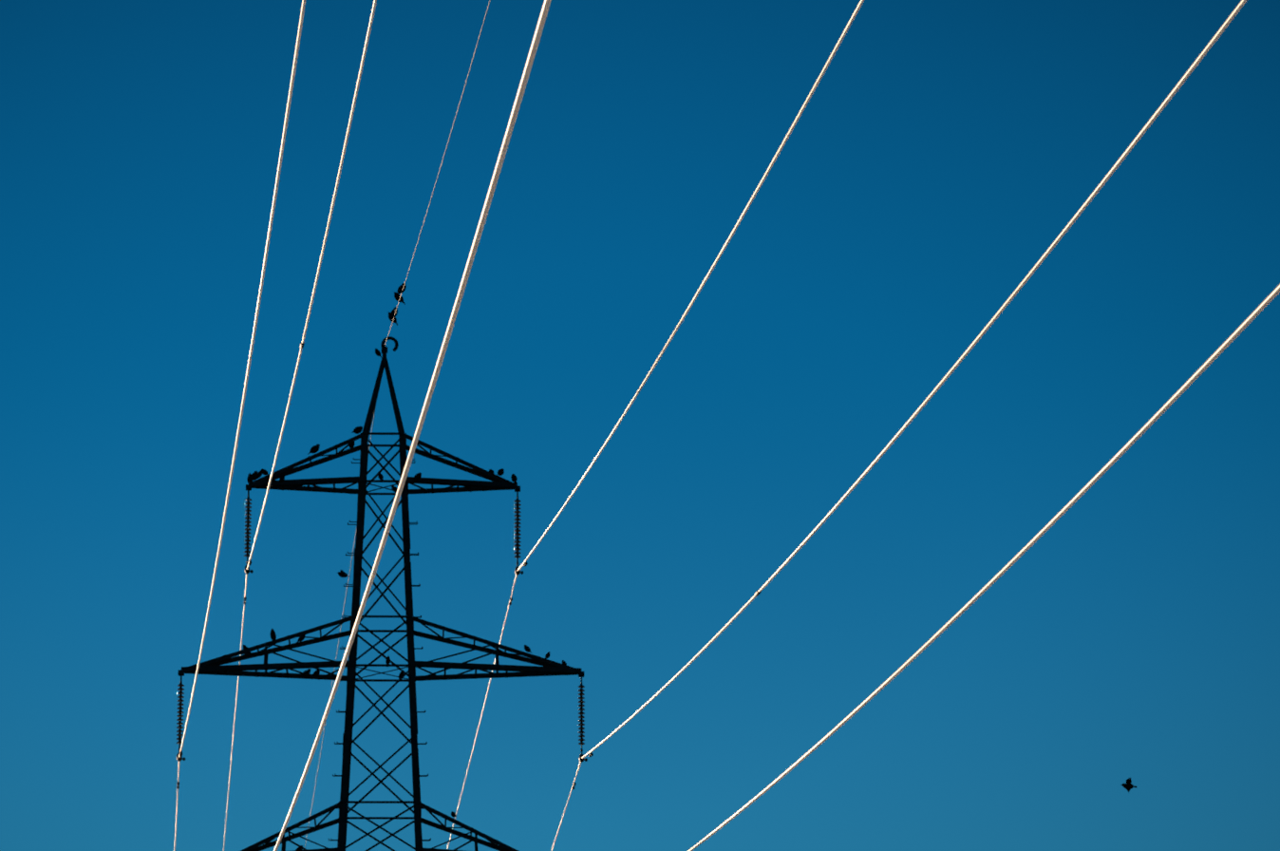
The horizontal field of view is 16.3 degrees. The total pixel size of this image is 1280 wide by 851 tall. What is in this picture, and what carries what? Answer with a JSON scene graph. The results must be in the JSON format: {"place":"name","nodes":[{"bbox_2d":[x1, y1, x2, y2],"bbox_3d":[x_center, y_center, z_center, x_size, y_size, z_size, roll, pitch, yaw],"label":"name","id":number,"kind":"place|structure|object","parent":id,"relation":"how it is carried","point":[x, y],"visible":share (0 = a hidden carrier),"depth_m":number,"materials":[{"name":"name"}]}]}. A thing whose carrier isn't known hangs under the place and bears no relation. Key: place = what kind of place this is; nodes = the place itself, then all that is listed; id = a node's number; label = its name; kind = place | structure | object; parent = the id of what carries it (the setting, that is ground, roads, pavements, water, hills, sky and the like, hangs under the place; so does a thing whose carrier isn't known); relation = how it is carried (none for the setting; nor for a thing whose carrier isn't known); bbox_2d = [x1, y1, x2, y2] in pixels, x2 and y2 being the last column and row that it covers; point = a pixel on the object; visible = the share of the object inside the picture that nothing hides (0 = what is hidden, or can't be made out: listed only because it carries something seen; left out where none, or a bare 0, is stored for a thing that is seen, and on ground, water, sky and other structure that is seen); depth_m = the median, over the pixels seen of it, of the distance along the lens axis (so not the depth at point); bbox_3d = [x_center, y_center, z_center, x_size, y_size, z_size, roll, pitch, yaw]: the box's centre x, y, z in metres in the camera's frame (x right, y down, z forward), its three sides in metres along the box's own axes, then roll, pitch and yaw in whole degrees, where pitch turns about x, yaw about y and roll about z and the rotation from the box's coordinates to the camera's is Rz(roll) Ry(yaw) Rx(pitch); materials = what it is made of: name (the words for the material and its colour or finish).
{"place":"outdoors","nodes":[
{"label":"outdoors","id":0,"kind":"place"},
{"bbox_2d":[337,569,349,577],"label":"flying bird","id":1,"kind":"object","parent":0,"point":[342,574],"visible":1,"depth_m":165.54},
{"bbox_2d":[0,0,1279,850],"label":"sky","id":2,"kind":"structure","parent":0,"point":[943,147],"materials":[{"name":"blue"}]},
{"bbox_2d":[1120,777,1136,791],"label":"flying bird","id":3,"kind":"object","parent":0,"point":[1128,785],"visible":1,"depth_m":149.30},
{"bbox_3d":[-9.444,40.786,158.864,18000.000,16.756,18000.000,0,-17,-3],"label":"ground","id":4,"kind":"structure","parent":0,"visible":0},
{"bbox_2d":[176,336,587,850],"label":"pylon","id":5,"kind":"object","parent":4,"relation":"on","point":[549,668],"visible":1,"depth_m":168.38,"materials":[{"name":"metal"}]},
{"bbox_2d":[304,0,489,847],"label":"earth wire","id":6,"kind":"object","parent":5,"relation":"attached to","point":[388,333],"visible":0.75,"depth_m":157.55,"materials":[{"name":"silver metal"}]},
{"bbox_2d":[243,282,566,850],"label":"perched birds","id":7,"kind":"object","parent":5,"relation":"on","point":[255,475],"visible":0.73,"depth_m":169.37},
{"bbox_2d":[174,0,1279,850],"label":"conductors","id":8,"kind":"object","parent":5,"relation":"attached to","point":[1109,174],"visible":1,"depth_m":88.08,"materials":[{"name":"metal"}]},
{"bbox_2d":[176,341,761,789],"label":"dampers and sleeves","id":9,"kind":"object","parent":8,"relation":"attached to","point":[758,592],"visible":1,"depth_m":166.06,"materials":[{"name":"grey metal"}]}
]}

